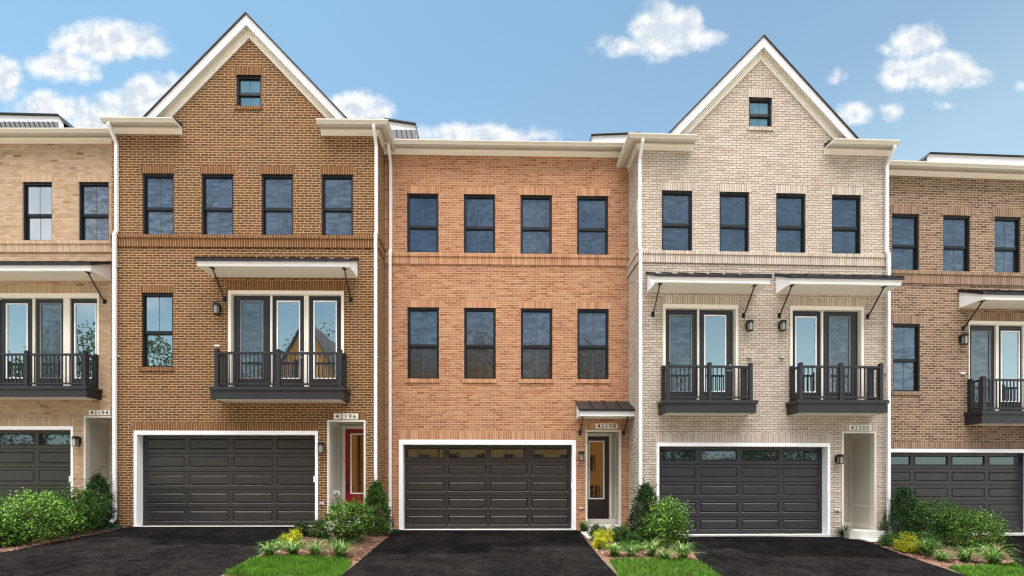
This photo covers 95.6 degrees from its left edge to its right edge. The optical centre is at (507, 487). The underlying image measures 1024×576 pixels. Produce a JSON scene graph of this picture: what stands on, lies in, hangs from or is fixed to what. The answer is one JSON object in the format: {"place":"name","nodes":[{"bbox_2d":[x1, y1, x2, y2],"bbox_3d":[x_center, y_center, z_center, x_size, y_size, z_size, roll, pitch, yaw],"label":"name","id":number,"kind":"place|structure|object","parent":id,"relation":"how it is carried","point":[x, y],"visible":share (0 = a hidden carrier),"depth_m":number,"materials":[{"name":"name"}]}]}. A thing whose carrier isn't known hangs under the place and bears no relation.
{"place":"outdoors","nodes":[
{"label":"outdoors","id":0,"kind":"place"},
{"bbox_2d":[0,525,315,575],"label":"driveway","id":1,"kind":"structure","parent":0,"point":[172,551],"depth_m":9.82,"materials":[{"name":"black asphalt"}]},
{"bbox_2d":[342,530,617,575],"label":"driveway","id":2,"kind":"structure","parent":0,"point":[487,553],"depth_m":10.46,"materials":[{"name":"black asphalt"}]},
{"bbox_2d":[0,0,1023,160],"label":"sky","id":3,"kind":"structure","parent":0,"point":[928,76],"materials":[{"name":"blue"}]},
{"bbox_2d":[121,527,1013,575],"bbox_3d":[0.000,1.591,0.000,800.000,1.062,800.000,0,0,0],"label":"ground","id":4,"kind":"structure","parent":0,"point":[609,564],"depth_m":9.65,"materials":[{"name":"soil"}]},
{"bbox_2d":[0,112,110,520],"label":"townhouse","id":5,"kind":"structure","parent":4,"relation":"on","point":[55,302],"depth_m":13.85,"materials":[{"name":"beige brick"}]},
{"bbox_2d":[1,299,31,385],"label":"balcony door","id":6,"kind":"structure","parent":5,"relation":"in","point":[16,314],"depth_m":13.96,"materials":[{"name":"glass"}]},
{"bbox_2d":[0,431,70,520],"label":"garage door","id":7,"kind":"structure","parent":5,"relation":"in","point":[30,459],"depth_m":14.07,"materials":[{"name":"grey metal"}]},
{"bbox_2d":[24,183,51,239],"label":"window","id":8,"kind":"structure","parent":5,"relation":"in","point":[37,196],"depth_m":13.94,"materials":[{"name":"glass"}]},
{"bbox_2d":[36,299,62,385],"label":"balcony door","id":9,"kind":"structure","parent":5,"relation":"in","point":[49,312],"depth_m":13.96,"materials":[{"name":"glass"}]},
{"bbox_2d":[71,299,96,386],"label":"balcony door","id":10,"kind":"structure","parent":5,"relation":"in","point":[83,311],"depth_m":13.96,"materials":[{"name":"glass"}]},
{"bbox_2d":[80,183,108,239],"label":"window","id":11,"kind":"structure","parent":5,"relation":"in","point":[94,197],"depth_m":13.94,"materials":[{"name":"blue glass"}]},
{"bbox_2d":[0,524,124,551],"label":"mulch bed","id":12,"kind":"object","parent":4,"relation":"on","point":[50,541],"visible":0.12,"depth_m":11.20,"materials":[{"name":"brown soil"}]},
{"bbox_2d":[0,518,29,546],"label":"leafy shrub","id":13,"kind":"object","parent":12,"relation":"on","point":[4,542],"visible":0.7,"depth_m":10.41,"materials":[{"name":"green plant"}]},
{"bbox_2d":[0,482,88,542],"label":"leafy shrub","id":14,"kind":"object","parent":12,"relation":"on","point":[8,512],"visible":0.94,"depth_m":10.75,"materials":[{"name":"green plant"}]},
{"bbox_2d":[33,483,119,534],"bbox_3d":[-11.171,0.530,11.927,1.840,1.407,1.504,0,0,-21],"label":"leafy shrub","id":15,"kind":"object","parent":12,"relation":"on","point":[91,508],"visible":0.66,"depth_m":11.92,"materials":[{"name":"green plant"}]},
{"bbox_2d":[74,466,120,529],"bbox_3d":[-11.198,0.286,12.639,0.972,1.768,0.997,0,0,37],"label":"boxwood","id":16,"kind":"object","parent":12,"relation":"on","point":[97,481],"visible":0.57,"depth_m":12.59,"materials":[{"name":"green plant"}]},
{"bbox_2d":[104,525,123,529],"bbox_3d":[-10.709,1.083,12.647,0.360,0.075,0.460,0,0,-29],"label":"splash block","id":17,"kind":"object","parent":12,"relation":"on","point":[115,526],"depth_m":12.69,"materials":[{"name":"grey concrete"}]},
{"bbox_2d":[100,11,395,530],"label":"townhouse","id":18,"kind":"structure","parent":4,"relation":"on","point":[248,248],"depth_m":13.01,"materials":[{"name":"brown brick"}]},
{"bbox_2d":[143,293,172,366],"bbox_3d":[-9.794,-4.404,13.058,0.870,2.079,0.100,0,0,-1],"label":"window","id":19,"kind":"structure","parent":18,"relation":"in","point":[157,307],"depth_m":13.06,"materials":[{"name":"glass"}]},
{"bbox_2d":[144,174,173,233],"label":"window","id":20,"kind":"structure","parent":18,"relation":"in","point":[158,188],"depth_m":13.06,"materials":[{"name":"glass"}]},
{"bbox_2d":[202,175,232,234],"bbox_3d":[-8.124,-7.920,13.077,0.879,1.725,0.100,0,0,-1],"label":"window","id":21,"kind":"structure","parent":18,"relation":"in","point":[217,190],"depth_m":13.08,"materials":[{"name":"glass"}]},
{"bbox_2d":[143,436,314,524],"bbox_3d":[-7.880,-0.203,13.222,4.959,2.553,0.024,0,0,-1],"label":"garage door","id":22,"kind":"structure","parent":18,"relation":"in","point":[188,480],"depth_m":13.21,"materials":[{"name":"grey metal"}]},
{"bbox_2d":[237,76,260,105],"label":"window","id":23,"kind":"structure","parent":18,"relation":"in","point":[248,87],"depth_m":13.09,"materials":[{"name":"blue glass"}]},
{"bbox_2d":[234,296,269,385],"bbox_3d":[-7.206,-4.063,13.127,1.002,2.693,0.077,0,0,-1],"label":"balcony door","id":24,"kind":"structure","parent":18,"relation":"in","point":[251,313],"depth_m":13.11,"materials":[{"name":"grey glass"}]},
{"bbox_2d":[262,175,292,234],"bbox_3d":[-6.457,-7.926,13.095,0.875,1.718,0.100,0,0,-1],"label":"window","id":25,"kind":"structure","parent":18,"relation":"in","point":[277,190],"depth_m":13.09,"materials":[{"name":"blue glass"}]},
{"bbox_2d":[273,296,303,386],"bbox_3d":[-6.203,-4.063,13.116,0.896,2.693,0.124,0,0,-1],"label":"balcony door","id":26,"kind":"structure","parent":18,"relation":"in","point":[288,311],"depth_m":13.12,"materials":[{"name":"glass"}]},
{"bbox_2d":[309,296,340,386],"bbox_3d":[-5.173,-4.063,13.150,0.904,2.693,0.077,0,0,-1],"label":"balcony door","id":27,"kind":"structure","parent":18,"relation":"in","point":[324,311],"depth_m":13.13,"materials":[{"name":"glass"}]},
{"bbox_2d":[322,175,352,234],"bbox_3d":[-4.781,-7.933,13.113,0.877,1.710,0.100,0,0,-1],"label":"window","id":28,"kind":"structure","parent":18,"relation":"in","point":[337,190],"depth_m":13.11,"materials":[{"name":"blue glass"}]},
{"bbox_2d":[345,429,363,514],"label":"front door","id":29,"kind":"structure","parent":18,"relation":"in","point":[354,438],"depth_m":13.99,"materials":[{"name":"red wood"}]},
{"bbox_2d":[223,553,351,575],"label":"lawn grass","id":30,"kind":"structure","parent":4,"relation":"on","point":[281,565],"depth_m":8.96,"materials":[{"name":"green plant"}]},
{"bbox_2d":[259,528,391,566],"bbox_3d":[-4.340,1.344,12.307,2.377,0.566,5.820,0,0,0],"label":"mulch bed","id":31,"kind":"object","parent":4,"relation":"on","point":[378,536],"visible":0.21,"depth_m":11.16,"materials":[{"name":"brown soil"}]},
{"bbox_2d":[254,539,282,555],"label":"lilyturf","id":32,"kind":"object","parent":31,"relation":"on","point":[269,548],"visible":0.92,"depth_m":9.62,"materials":[{"name":"green plant"}]},
{"bbox_2d":[273,537,288,547],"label":"lilyturf","id":33,"kind":"object","parent":31,"relation":"on","point":[279,541],"visible":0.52,"depth_m":10.24,"materials":[{"name":"green plant"}]},
{"bbox_2d":[270,539,310,554],"bbox_3d":[-4.613,1.260,9.912,0.838,0.353,0.798,0,0,-30],"label":"lilyturf","id":34,"kind":"object","parent":31,"relation":"on","point":[290,549],"visible":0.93,"depth_m":9.85,"materials":[{"name":"green plant"}]},
{"bbox_2d":[278,526,303,545],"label":"golden shrub","id":35,"kind":"object","parent":31,"relation":"on","point":[294,535],"visible":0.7,"depth_m":10.47,"materials":[{"name":"yellow plant"}]},
{"bbox_2d":[291,520,310,535],"bbox_3d":[-5.240,1.026,11.742,0.485,0.459,0.557,0,0,-38],"label":"evergreen","id":36,"kind":"object","parent":31,"relation":"on","point":[301,525],"visible":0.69,"depth_m":11.65,"materials":[{"name":"green plant"}]},
{"bbox_2d":[301,538,332,554],"bbox_3d":[-4.190,1.285,10.083,0.785,0.359,0.834,0,0,22],"label":"lilyturf","id":37,"kind":"object","parent":31,"relation":"on","point":[315,551],"visible":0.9,"depth_m":10.05,"materials":[{"name":"green plant"}]},
{"bbox_2d":[310,516,323,524],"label":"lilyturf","id":38,"kind":"object","parent":31,"relation":"on","point":[317,520],"visible":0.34,"depth_m":12.72,"materials":[{"name":"green plant"}]},
{"bbox_2d":[308,520,332,537],"bbox_3d":[-4.726,1.061,11.740,0.626,0.490,0.611,0,0,-14],"label":"evergreen","id":39,"kind":"object","parent":31,"relation":"on","point":[322,532],"visible":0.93,"depth_m":11.65,"materials":[{"name":"green plant"}]},
{"bbox_2d":[312,535,359,556],"bbox_3d":[-3.720,1.285,10.131,1.110,0.463,0.883,0,0,-28],"label":"lilyturf","id":40,"kind":"object","parent":31,"relation":"on","point":[338,548],"visible":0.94,"depth_m":10.08,"materials":[{"name":"green plant"}]},
{"bbox_2d":[318,496,376,542],"bbox_3d":[-3.918,0.803,11.511,1.173,1.211,1.371,0,0,28],"label":"leafy shrub","id":41,"kind":"object","parent":31,"relation":"on","point":[354,509],"visible":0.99,"depth_m":11.36,"materials":[{"name":"green plant"}]},
{"bbox_2d":[358,474,395,534],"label":"boxwood","id":42,"kind":"object","parent":31,"relation":"on","point":[375,491],"visible":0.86,"depth_m":12.62,"materials":[{"name":"green plant"}]},
{"bbox_2d":[386,529,400,532],"bbox_3d":[-3.288,1.245,13.185,0.360,0.075,0.460,0,0,34],"label":"splash block","id":43,"kind":"object","parent":31,"relation":"on","point":[396,530],"depth_m":13.20,"materials":[{"name":"green plastic"}]},
{"bbox_2d":[383,118,640,530],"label":"townhouse","id":44,"kind":"structure","parent":4,"relation":"on","point":[508,406],"depth_m":13.88,"materials":[{"name":"brick"}]},
{"bbox_2d":[407,194,437,251],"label":"window","id":45,"kind":"structure","parent":44,"relation":"in","point":[422,209],"depth_m":13.89,"materials":[{"name":"blue glass"}]},
{"bbox_2d":[408,308,438,378],"bbox_3d":[-2.510,-4.296,13.886,0.933,2.120,0.100,0,0,-1],"label":"window","id":46,"kind":"structure","parent":44,"relation":"in","point":[423,323],"depth_m":13.89,"materials":[{"name":"blue glass"}]},
{"bbox_2d":[464,195,494,252],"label":"window","id":47,"kind":"structure","parent":44,"relation":"in","point":[479,210],"depth_m":13.92,"materials":[{"name":"glass"}]},
{"bbox_2d":[464,308,495,378],"bbox_3d":[-0.823,-4.296,13.919,0.937,2.116,0.100,0,0,-1],"label":"window","id":48,"kind":"structure","parent":44,"relation":"in","point":[479,323],"depth_m":13.92,"materials":[{"name":"glass"}]},
{"bbox_2d":[404,445,570,528],"bbox_3d":[-0.592,-0.017,14.068,5.046,2.525,0.042,0,0,-1],"label":"garage door","id":49,"kind":"structure","parent":44,"relation":"in","point":[446,486],"depth_m":14.06,"materials":[{"name":"grey metal"}]},
{"bbox_2d":[520,196,551,253],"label":"window","id":50,"kind":"structure","parent":44,"relation":"in","point":[535,211],"depth_m":13.95,"materials":[{"name":"blue glass"}]},
{"bbox_2d":[521,309,551,378],"bbox_3d":[0.870,-4.296,13.952,0.942,2.112,0.100,0,0,-1],"label":"window","id":51,"kind":"structure","parent":44,"relation":"in","point":[536,324],"depth_m":13.96,"materials":[{"name":"blue glass"}]},
{"bbox_2d":[577,197,607,254],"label":"window","id":52,"kind":"structure","parent":44,"relation":"in","point":[592,212],"depth_m":13.99,"materials":[{"name":"blue glass"}]},
{"bbox_2d":[577,309,607,378],"bbox_3d":[2.561,-4.296,13.985,0.939,2.108,0.100,0,0,-1],"label":"window","id":53,"kind":"structure","parent":44,"relation":"in","point":[592,324],"depth_m":13.99,"materials":[{"name":"glass"}]},
{"bbox_2d":[587,436,608,518],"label":"front door","id":54,"kind":"structure","parent":44,"relation":"in","point":[597,446],"depth_m":14.61,"materials":[{"name":"black wood"}]},
{"bbox_2d":[579,529,696,561],"bbox_3d":[3.292,1.466,12.637,2.492,0.375,5.544,0,0,0],"label":"mulch bed","id":55,"kind":"object","parent":4,"relation":"on","point":[606,555],"visible":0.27,"depth_m":10.84,"materials":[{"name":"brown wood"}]},
{"bbox_2d":[575,520,597,530],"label":"lilyturf","id":56,"kind":"object","parent":55,"relation":"on","point":[583,527],"visible":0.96,"depth_m":13.32,"materials":[{"name":"green plant"}]},
{"bbox_2d":[587,523,613,539],"bbox_3d":[2.472,1.183,12.293,0.741,0.500,0.657,0,0,0],"label":"evergreen","id":57,"kind":"object","parent":55,"relation":"on","point":[596,527],"visible":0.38,"depth_m":12.27,"materials":[{"name":"green plant"}]},
{"bbox_2d":[590,527,614,548],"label":"golden shrub","id":58,"kind":"object","parent":55,"relation":"on","point":[599,542],"visible":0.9,"depth_m":11.19,"materials":[{"name":"yellow plant"}]},
{"bbox_2d":[601,540,630,556],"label":"lilyturf","id":59,"kind":"object","parent":55,"relation":"on","point":[614,550],"visible":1,"depth_m":10.43,"materials":[{"name":"green plant"}]},
{"bbox_2d":[606,521,633,541],"bbox_3d":[2.950,1.171,12.226,0.796,0.580,0.774,0,0,29],"label":"evergreen","id":60,"kind":"object","parent":55,"relation":"on","point":[625,535],"visible":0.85,"depth_m":12.00,"materials":[{"name":"green plant"}]},
{"bbox_2d":[614,539,645,550],"bbox_3d":[2.939,1.395,11.269,0.846,0.301,0.799,0,0,28],"label":"evergreen","id":61,"kind":"object","parent":55,"relation":"on","point":[631,543],"visible":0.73,"depth_m":11.11,"materials":[{"name":"green plant"}]},
{"bbox_2d":[622,544,640,555],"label":"lilyturf","id":62,"kind":"object","parent":55,"relation":"on","point":[632,551],"visible":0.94,"depth_m":10.52,"materials":[{"name":"green plant"}]},
{"bbox_2d":[631,526,649,543],"bbox_3d":[3.459,1.246,12.095,0.567,0.480,0.714,0,0,25],"label":"evergreen","id":63,"kind":"object","parent":55,"relation":"on","point":[638,533],"visible":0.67,"depth_m":11.98,"materials":[{"name":"green plant"}]},
{"bbox_2d":[624,478,665,538],"bbox_3d":[3.767,0.583,12.736,1.145,1.723,1.094,0,0,19],"label":"boxwood","id":64,"kind":"object","parent":55,"relation":"on","point":[645,492],"visible":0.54,"depth_m":12.56,"materials":[{"name":"green plant"}]},
{"bbox_2d":[635,537,666,555],"bbox_3d":[3.292,1.359,10.598,0.930,0.400,0.886,0,0,-20],"label":"lilyturf","id":65,"kind":"object","parent":55,"relation":"on","point":[650,548],"visible":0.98,"depth_m":10.59,"materials":[{"name":"green plant"}]},
{"bbox_2d":[654,546,678,559],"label":"lilyturf","id":66,"kind":"object","parent":55,"relation":"on","point":[665,554],"visible":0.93,"depth_m":10.20,"materials":[{"name":"green plant"}]},
{"bbox_2d":[640,490,694,546],"bbox_3d":[4.066,0.801,11.755,1.437,1.464,1.341,0,0,-37],"label":"leafy shrub","id":67,"kind":"object","parent":55,"relation":"on","point":[663,526],"visible":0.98,"depth_m":11.54,"materials":[{"name":"green plant"}]},
{"bbox_2d":[666,540,706,558],"bbox_3d":[3.885,1.400,10.404,0.984,0.405,0.882,0,0,-23],"label":"lilyturf","id":68,"kind":"object","parent":55,"relation":"on","point":[682,552],"visible":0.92,"depth_m":10.35,"materials":[{"name":"green plant"}]},
{"bbox_2d":[616,34,903,538],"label":"townhouse","id":69,"kind":"structure","parent":4,"relation":"on","point":[763,282],"depth_m":13.17,"materials":[{"name":"grey brick"}]},
{"bbox_2d":[662,191,691,250],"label":"window","id":70,"kind":"structure","parent":69,"relation":"in","point":[676,205],"depth_m":13.15,"materials":[{"name":"blue glass"}]},
{"bbox_2d":[666,310,696,399],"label":"balcony door","id":71,"kind":"structure","parent":69,"relation":"in","point":[681,325],"depth_m":13.18,"materials":[{"name":"glass"}]},
{"bbox_2d":[699,310,730,399],"bbox_3d":[5.916,-3.708,13.206,0.929,2.669,0.124,0,0,-2],"label":"balcony door","id":72,"kind":"structure","parent":69,"relation":"in","point":[714,325],"depth_m":13.21,"materials":[{"name":"glass"}]},
{"bbox_2d":[719,192,748,251],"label":"window","id":73,"kind":"structure","parent":69,"relation":"in","point":[733,207],"depth_m":13.21,"materials":[{"name":"blue glass"}]},
{"bbox_2d":[659,447,821,533],"bbox_3d":[6.681,0.085,13.359,4.853,2.492,0.043,0,0,-2],"label":"garage door","id":74,"kind":"structure","parent":69,"relation":"in","point":[730,490],"depth_m":13.36,"materials":[{"name":"grey metal"}]},
{"bbox_2d":[749,98,770,126],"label":"window","id":75,"kind":"structure","parent":69,"relation":"in","point":[759,109],"depth_m":13.23,"materials":[{"name":"blue glass"}]},
{"bbox_2d":[776,194,804,252],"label":"window","id":76,"kind":"structure","parent":69,"relation":"in","point":[790,208],"depth_m":13.27,"materials":[{"name":"glass"}]},
{"bbox_2d":[793,311,819,399],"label":"balcony door","id":77,"kind":"structure","parent":69,"relation":"in","point":[806,324],"depth_m":13.31,"materials":[{"name":"glass"}]},
{"bbox_2d":[823,312,856,399],"bbox_3d":[9.562,-3.724,13.359,1.001,2.651,0.077,0,0,-2],"label":"balcony door","id":78,"kind":"structure","parent":69,"relation":"in","point":[839,328],"depth_m":13.34,"materials":[{"name":"grey glass"}]},
{"bbox_2d":[832,195,859,253],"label":"window","id":79,"kind":"structure","parent":69,"relation":"in","point":[845,209],"depth_m":13.32,"materials":[{"name":"glass"}]},
{"bbox_2d":[859,535,1012,568],"bbox_3d":[11.541,1.566,13.251,3.612,0.331,8.148,0,0,42],"label":"mulch bed","id":80,"kind":"object","parent":4,"relation":"on","point":[955,559],"visible":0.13,"depth_m":10.94,"materials":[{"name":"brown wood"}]},
{"bbox_2d":[875,531,899,546],"bbox_3d":[10.005,1.338,12.131,0.718,0.456,0.648,0,0,-13],"label":"evergreen","id":81,"kind":"object","parent":80,"relation":"on","point":[887,538],"visible":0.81,"depth_m":12.04,"materials":[{"name":"green plant"}]},
{"bbox_2d":[878,479,927,538],"bbox_3d":[11.109,0.615,13.011,1.250,1.788,1.288,0,0,-45],"label":"boxwood","id":82,"kind":"object","parent":80,"relation":"on","point":[901,492],"visible":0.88,"depth_m":12.87,"materials":[{"name":"green plant"}]},
{"bbox_2d":[898,529,916,539],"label":"evergreen","id":83,"kind":"object","parent":80,"relation":"on","point":[909,532],"visible":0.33,"depth_m":12.53,"materials":[{"name":"green plant"}]},
{"bbox_2d":[893,531,923,552],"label":"golden shrub","id":84,"kind":"object","parent":80,"relation":"on","point":[907,547],"visible":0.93,"depth_m":11.35,"materials":[{"name":"yellow plant"}]},
{"bbox_2d":[911,529,945,547],"bbox_3d":[10.800,1.333,11.933,0.728,0.529,0.713,0,0,-19],"label":"evergreen","id":85,"kind":"object","parent":80,"relation":"on","point":[923,535],"visible":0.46,"depth_m":11.86,"materials":[{"name":"green plant"}]},
{"bbox_2d":[909,537,950,555],"bbox_3d":[9.974,1.382,10.971,1.009,0.463,1.100,0,0,-13],"label":"lilyturf","id":86,"kind":"object","parent":80,"relation":"on","point":[928,547],"visible":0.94,"depth_m":10.95,"materials":[{"name":"green plant"}]},
{"bbox_2d":[897,496,981,542],"bbox_3d":[11.632,0.888,12.629,1.683,1.326,1.777,0,0,33],"label":"leafy shrub","id":87,"kind":"object","parent":80,"relation":"on","point":[928,508],"visible":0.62,"depth_m":12.42,"materials":[{"name":"green plant"}]},
{"bbox_2d":[931,549,961,560],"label":"lilyturf","id":88,"kind":"object","parent":80,"relation":"on","point":[941,557],"visible":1,"depth_m":10.44,"materials":[{"name":"green plant"}]},
{"bbox_2d":[949,545,988,561],"bbox_3d":[10.316,1.481,10.457,0.846,0.375,0.818,0,0,33],"label":"lilyturf","id":89,"kind":"object","parent":80,"relation":"on","point":[965,554],"visible":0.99,"depth_m":10.43,"materials":[{"name":"green plant"}]},
{"bbox_2d":[928,502,1017,550],"bbox_3d":[11.827,0.990,11.865,1.532,1.261,1.677,0,0,-45],"label":"leafy shrub","id":90,"kind":"object","parent":80,"relation":"on","point":[969,542],"visible":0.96,"depth_m":11.70,"materials":[{"name":"green plant"}]},
{"bbox_2d":[968,543,1021,564],"bbox_3d":[10.655,1.458,10.191,1.125,0.485,1.107,0,0,-15],"label":"lilyturf","id":91,"kind":"object","parent":80,"relation":"on","point":[992,557],"visible":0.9,"depth_m":10.14,"materials":[{"name":"green plant"}]},
{"bbox_2d":[889,152,1023,535],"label":"townhouse","id":92,"kind":"structure","parent":4,"relation":"on","point":[956,235],"depth_m":14.12,"materials":[{"name":"brown brick"}]},
{"bbox_2d":[892,214,917,269],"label":"window","id":93,"kind":"structure","parent":92,"relation":"in","point":[904,227],"depth_m":14.11,"materials":[{"name":"glass"}]},
{"bbox_2d":[893,324,918,390],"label":"window","id":94,"kind":"structure","parent":92,"relation":"in","point":[905,336],"depth_m":14.11,"materials":[{"name":"glass"}]},
{"bbox_2d":[943,216,968,270],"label":"window","id":95,"kind":"structure","parent":92,"relation":"in","point":[955,228],"depth_m":14.19,"materials":[{"name":"blue glass"}]},
{"bbox_2d":[891,453,1022,532],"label":"garage door","id":96,"kind":"structure","parent":92,"relation":"in","point":[995,480],"depth_m":14.35,"materials":[{"name":"grey metal"}]},
{"bbox_2d":[970,326,993,411],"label":"balcony door","id":97,"kind":"structure","parent":92,"relation":"in","point":[981,337],"depth_m":14.26,"materials":[{"name":"glass"}]},
{"bbox_2d":[994,217,1018,272],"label":"window","id":98,"kind":"structure","parent":92,"relation":"in","point":[1006,230],"depth_m":14.27,"materials":[{"name":"blue glass"}]},
{"bbox_2d":[999,326,1020,410],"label":"balcony door","id":99,"kind":"structure","parent":92,"relation":"in","point":[1009,336],"depth_m":14.30,"materials":[{"name":"glass"}]},
{"bbox_2d":[581,531,594,538],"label":"walkway","id":100,"kind":"structure","parent":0,"point":[585,533],"depth_m":12.87,"materials":[{"name":"concrete"}]},
{"bbox_2d":[609,555,724,575],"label":"lawn grass","id":101,"kind":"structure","parent":0,"point":[691,566],"depth_m":9.43,"materials":[{"name":"green plant"}]},
{"bbox_2d":[675,536,964,575],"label":"driveway","id":102,"kind":"structure","parent":0,"point":[774,556],"depth_m":10.57,"materials":[{"name":"black asphalt"}]},
{"bbox_2d":[834,524,860,536],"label":"lilyturf","id":103,"kind":"object","parent":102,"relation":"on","point":[845,529],"visible":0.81,"depth_m":13.12,"materials":[{"name":"green plant"}]},
{"bbox_2d":[859,538,879,541],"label":"walkway","id":104,"kind":"structure","parent":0,"point":[869,539],"depth_m":12.80,"materials":[{"name":"concrete"}]},
{"bbox_2d":[949,561,1023,575],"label":"lawn grass","id":105,"kind":"structure","parent":0,"point":[1012,568],"depth_m":9.60,"materials":[{"name":"green plant"}]},
{"bbox_2d":[990,536,1023,567],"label":"driveway","id":106,"kind":"structure","parent":0,"point":[1016,542],"depth_m":12.25,"materials":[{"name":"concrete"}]}
]}

